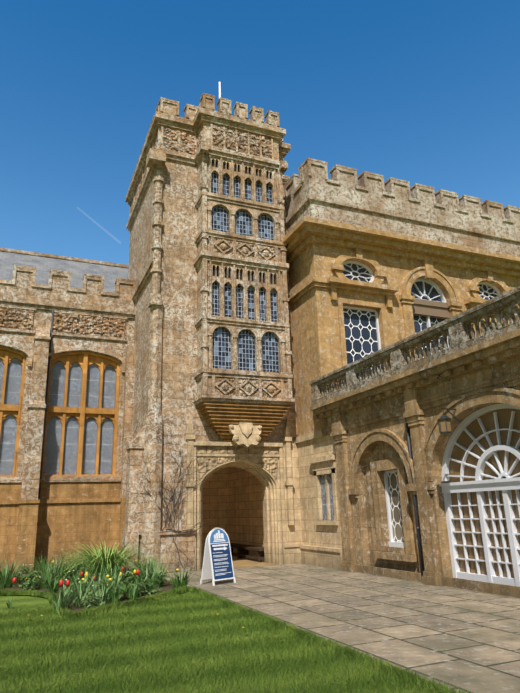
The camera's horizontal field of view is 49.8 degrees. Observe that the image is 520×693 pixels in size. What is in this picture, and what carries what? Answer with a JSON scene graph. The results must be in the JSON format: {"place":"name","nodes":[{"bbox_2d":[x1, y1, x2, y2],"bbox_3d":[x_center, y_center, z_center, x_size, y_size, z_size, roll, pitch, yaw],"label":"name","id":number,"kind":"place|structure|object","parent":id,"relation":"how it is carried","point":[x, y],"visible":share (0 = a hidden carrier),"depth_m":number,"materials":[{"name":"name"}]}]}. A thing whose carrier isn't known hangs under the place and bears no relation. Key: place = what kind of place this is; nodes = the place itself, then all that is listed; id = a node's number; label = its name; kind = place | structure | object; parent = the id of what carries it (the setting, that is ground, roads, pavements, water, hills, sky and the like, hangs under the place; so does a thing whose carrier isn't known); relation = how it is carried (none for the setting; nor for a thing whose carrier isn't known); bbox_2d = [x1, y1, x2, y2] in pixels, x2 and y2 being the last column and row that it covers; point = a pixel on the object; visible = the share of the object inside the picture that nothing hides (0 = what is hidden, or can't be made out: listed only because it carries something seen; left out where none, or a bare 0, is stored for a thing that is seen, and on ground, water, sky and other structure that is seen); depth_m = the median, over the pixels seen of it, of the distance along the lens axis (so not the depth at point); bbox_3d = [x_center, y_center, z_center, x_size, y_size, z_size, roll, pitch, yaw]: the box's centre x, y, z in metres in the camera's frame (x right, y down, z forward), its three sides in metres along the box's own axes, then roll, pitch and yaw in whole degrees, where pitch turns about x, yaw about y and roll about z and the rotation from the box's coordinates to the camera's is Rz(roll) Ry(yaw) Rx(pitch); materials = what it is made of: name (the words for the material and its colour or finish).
{"place":"outdoors","nodes":[
{"label":"outdoors","id":0,"kind":"place"},
{"bbox_2d":[0,481,125,572],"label":"hall wall","id":1,"kind":"structure","parent":0,"point":[64,514],"depth_m":19.78,"materials":[{"name":"beige stone"}]},
{"bbox_2d":[0,580,477,692],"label":"lawn","id":2,"kind":"structure","parent":0,"point":[25,602],"depth_m":7.58,"materials":[{"name":"green plant"}]},
{"bbox_2d":[0,247,135,499],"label":"crenellated wall","id":3,"kind":"structure","parent":2,"relation":"on","point":[22,289],"depth_m":21.54,"materials":[{"name":"beige stone"}]},
{"bbox_2d":[37,310,53,524],"bbox_3d":[-7.873,3.122,20.403,0.110,9.450,0.095,5,-18,-22],"label":"drainpipe","id":4,"kind":"object","parent":3,"relation":"attached to","point":[48,374],"visible":0.6,"depth_m":20.70,"materials":[{"name":"black metal"}]},
{"bbox_2d":[0,347,119,476],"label":"window frames","id":5,"kind":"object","parent":3,"relation":"in","point":[82,412],"visible":0.79,"depth_m":21.16,"materials":[{"name":"brown wood"}]},
{"bbox_2d":[0,358,115,474],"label":"window panes","id":6,"kind":"structure","parent":5,"relation":"in","point":[9,422],"depth_m":21.17,"materials":[{"name":"grey glass"}]},
{"bbox_2d":[0,307,124,337],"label":"carved frieze","id":7,"kind":"object","parent":3,"relation":"attached to","point":[66,323],"visible":1,"depth_m":21.85,"materials":[{"name":"beige stone"}]},
{"bbox_2d":[0,251,128,292],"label":"roof","id":8,"kind":"structure","parent":3,"relation":"on","point":[43,265],"depth_m":26.11,"materials":[{"name":"grey stone"}]},
{"bbox_2d":[0,569,179,619],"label":"flower bed soil","id":9,"kind":"structure","parent":2,"relation":"on","point":[165,587],"depth_m":13.32,"materials":[{"name":"brown soil"}]},
{"bbox_2d":[0,546,197,612],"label":"green bed plants","id":10,"kind":"object","parent":9,"relation":"on","point":[81,595],"depth_m":13.36,"materials":[{"name":"green plant"}]},
{"bbox_2d":[0,561,139,586],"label":"red tulips","id":11,"kind":"object","parent":10,"relation":"on","point":[61,582],"visible":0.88,"depth_m":11.44,"materials":[{"name":"red plant"}]},
{"bbox_2d":[26,556,178,585],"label":"yellow flowers","id":12,"kind":"object","parent":9,"relation":"on","point":[110,579],"visible":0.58,"depth_m":12.23,"materials":[{"name":"yellow plant"}]},
{"bbox_2d":[17,538,196,588],"bbox_3d":[-4.350,5.915,15.588,5.001,1.180,4.450,-14,-20,36],"label":"strap leaf clump","id":13,"kind":"object","parent":9,"relation":"on","point":[110,557],"visible":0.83,"depth_m":15.20,"materials":[{"name":"green plant"}]},
{"bbox_2d":[121,431,215,571],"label":"wisteria stems","id":14,"kind":"object","parent":2,"relation":"on","point":[175,498],"visible":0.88,"depth_m":17.47,"materials":[{"name":"brown plant"}]},
{"bbox_2d":[121,97,296,573],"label":"tower","id":15,"kind":"structure","parent":2,"relation":"on","point":[161,226],"depth_m":19.45,"materials":[{"name":"beige stone"}]},
{"bbox_2d":[131,124,280,397],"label":"carved frieze panels","id":16,"kind":"object","parent":15,"relation":"attached to","point":[186,145],"visible":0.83,"depth_m":21.21,"materials":[{"name":"beige stone"}]},
{"bbox_2d":[219,82,220,97],"bbox_3d":[-1.823,-10.005,25.663,0.092,5.080,0.092,-17,-22,42],"label":"flagpole","id":17,"kind":"object","parent":15,"relation":"on","point":[219,89],"visible":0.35,"depth_m":26.21,"materials":[{"name":"white metal"}]},
{"bbox_2d":[196,446,278,480],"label":"carved spandrel panel","id":18,"kind":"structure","parent":15,"relation":"attached to","point":[269,464],"depth_m":18.83,"materials":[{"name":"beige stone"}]},
{"bbox_2d":[197,401,289,441],"bbox_3d":[-0.519,2.571,18.889,3.100,1.220,0.800,5,-18,-22],"label":"oriel corbel","id":19,"kind":"object","parent":15,"relation":"attached to","point":[220,416],"visible":0.79,"depth_m":18.68,"materials":[{"name":"stone"}]},
{"bbox_2d":[212,160,275,283],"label":"blind arcade niches","id":20,"kind":"object","parent":15,"relation":"attached to","point":[217,269],"depth_m":20.36,"materials":[{"name":"black"}]},
{"bbox_2d":[193,93,294,404],"bbox_3d":[-0.651,-3.776,20.572,3.580,11.910,1.140,5,-18,-22],"label":"oriel window bay","id":21,"kind":"object","parent":15,"relation":"attached to","point":[207,258],"visible":0.94,"depth_m":20.18,"materials":[{"name":"beige stone"}]},
{"bbox_2d":[185,415,303,570],"bbox_3d":[-0.605,4.852,18.894,4.080,4.850,0.900,5,-18,-22],"label":"entrance archway surround","id":22,"kind":"object","parent":15,"relation":"attached to","point":[282,520],"visible":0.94,"depth_m":18.91,"materials":[{"name":"beige stone"}]},
{"bbox_2d":[211,172,278,372],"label":"window panes","id":23,"kind":"structure","parent":15,"relation":"attached to","point":[221,340],"depth_m":19.84,"materials":[{"name":"glass"}]},
{"bbox_2d":[228,421,261,446],"bbox_3d":[-0.511,2.678,18.845,1.196,1.449,0.482,5,-18,-22],"label":"coat of arms","id":24,"kind":"object","parent":15,"relation":"attached to","point":[246,433],"visible":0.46,"depth_m":18.62},
{"bbox_2d":[200,466,278,569],"bbox_3d":[-2.021,5.863,20.695,3.750,4.000,5.280,5,-18,-22],"label":"entrance passage","id":25,"kind":"object","parent":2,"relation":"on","point":[232,500],"visible":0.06,"depth_m":22.77},
{"bbox_2d":[230,543,264,561],"bbox_3d":[-0.586,7.702,20.984,0.515,0.455,4.100,5,-18,-22],"label":"porch bench","id":26,"kind":"object","parent":25,"relation":"in","point":[242,550],"visible":0.65,"depth_m":20.50,"materials":[{"name":"brown wood"}]},
{"bbox_2d":[283,216,519,435],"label":"saloon walls","id":27,"kind":"structure","parent":2,"relation":"on","point":[324,289],"depth_m":20.51,"materials":[{"name":"beige stone"}]},
{"bbox_2d":[284,158,519,256],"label":"battlement parapet","id":28,"kind":"structure","parent":27,"relation":"on","point":[347,195],"depth_m":22.24,"materials":[{"name":"beige stone"}]},
{"bbox_2d":[342,261,519,586],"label":"window frames","id":29,"kind":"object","parent":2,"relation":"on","point":[479,485],"visible":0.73,"depth_m":12.20,"materials":[{"name":"paint"}]},
{"bbox_2d":[387,472,403,541],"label":"window panes","id":30,"kind":"structure","parent":29,"relation":"in","point":[395,507],"depth_m":15.05,"materials":[{"name":"glass"}]},
{"bbox_2d":[342,264,497,301],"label":"window panes","id":31,"kind":"structure","parent":29,"relation":"in","point":[433,293],"depth_m":21.87,"materials":[{"name":"glass"}]},
{"bbox_2d":[343,308,497,378],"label":"window panes","id":32,"kind":"structure","parent":29,"relation":"in","point":[360,334],"depth_m":20.17,"materials":[{"name":"glass"}]},
{"bbox_2d":[446,408,519,577],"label":"window panes","id":33,"kind":"structure","parent":29,"relation":"in","point":[474,429],"depth_m":12.25,"materials":[{"name":"glass"}]},
{"bbox_2d":[0,0,519,264],"label":"sky","id":34,"kind":"structure","parent":0,"point":[424,92],"materials":[{"name":"blue"}]},
{"bbox_2d":[295,430,342,569],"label":"stone wall","id":35,"kind":"structure","parent":0,"point":[322,542],"depth_m":18.14,"materials":[{"name":"beige stone"}]},
{"bbox_2d":[320,474,333,519],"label":"window panes","id":36,"kind":"structure","parent":35,"relation":"attached to","point":[323,497],"depth_m":17.89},
{"bbox_2d":[161,563,519,692],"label":"stone pavement","id":37,"kind":"structure","parent":0,"point":[464,639],"depth_m":9.28,"materials":[{"name":"beige stone"}]},
{"bbox_2d":[200,527,235,585],"bbox_3d":[-1.085,5.363,14.366,0.871,1.370,0.781,5,-18,-22],"label":"sign frame","id":38,"kind":"object","parent":37,"relation":"on","point":[207,571],"visible":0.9,"depth_m":14.27,"materials":[{"name":"white plastic"}]},
{"bbox_2d":[210,529,228,542],"bbox_3d":[-1.047,4.883,14.451,0.575,0.335,0.229,5,-18,-22],"label":"blue sign header","id":39,"kind":"object","parent":38,"relation":"attached to","point":[215,531],"visible":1,"depth_m":14.46},
{"bbox_2d":[210,543,232,579],"bbox_3d":[-0.967,5.438,14.216,0.631,0.825,0.366,5,-18,-22],"label":"sign panel","id":40,"kind":"object","parent":38,"relation":"attached to","point":[228,568],"visible":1,"depth_m":14.20,"materials":[{"name":"blue plastic"}]},
{"bbox_2d":[310,328,519,597],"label":"loggia wall","id":41,"kind":"structure","parent":37,"relation":"on","point":[364,427],"depth_m":13.87,"materials":[{"name":"brown stone"}]},
{"bbox_2d":[403,398,423,576],"bbox_3d":[3.762,3.374,13.747,0.100,4.550,0.087,5,-18,-22],"label":"drainpipe","id":42,"kind":"object","parent":41,"relation":"attached to","point":[415,508],"visible":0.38,"depth_m":13.53,"materials":[{"name":"black metal"}]},
{"bbox_2d":[309,286,519,405],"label":"balustrade","id":43,"kind":"object","parent":41,"relation":"on","point":[458,330],"visible":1,"depth_m":13.32,"materials":[{"name":"beige stone"}]},
{"bbox_2d":[437,408,458,433],"bbox_3d":[4.201,1.650,12.435,0.586,0.560,0.277,5,-18,-22],"label":"lantern","id":44,"kind":"object","parent":41,"relation":"attached to","point":[443,417],"depth_m":12.29,"materials":[{"name":"black metal"}]},
{"bbox_2d":[412,298,449,318],"bbox_3d":[6.462,-1.451,21.592,1.900,0.590,0.300,5,-18,-22],"label":"window blind","id":45,"kind":"object","parent":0,"point":[431,309],"visible":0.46,"depth_m":21.52,"materials":[{"name":"beige fabric"}]}
]}

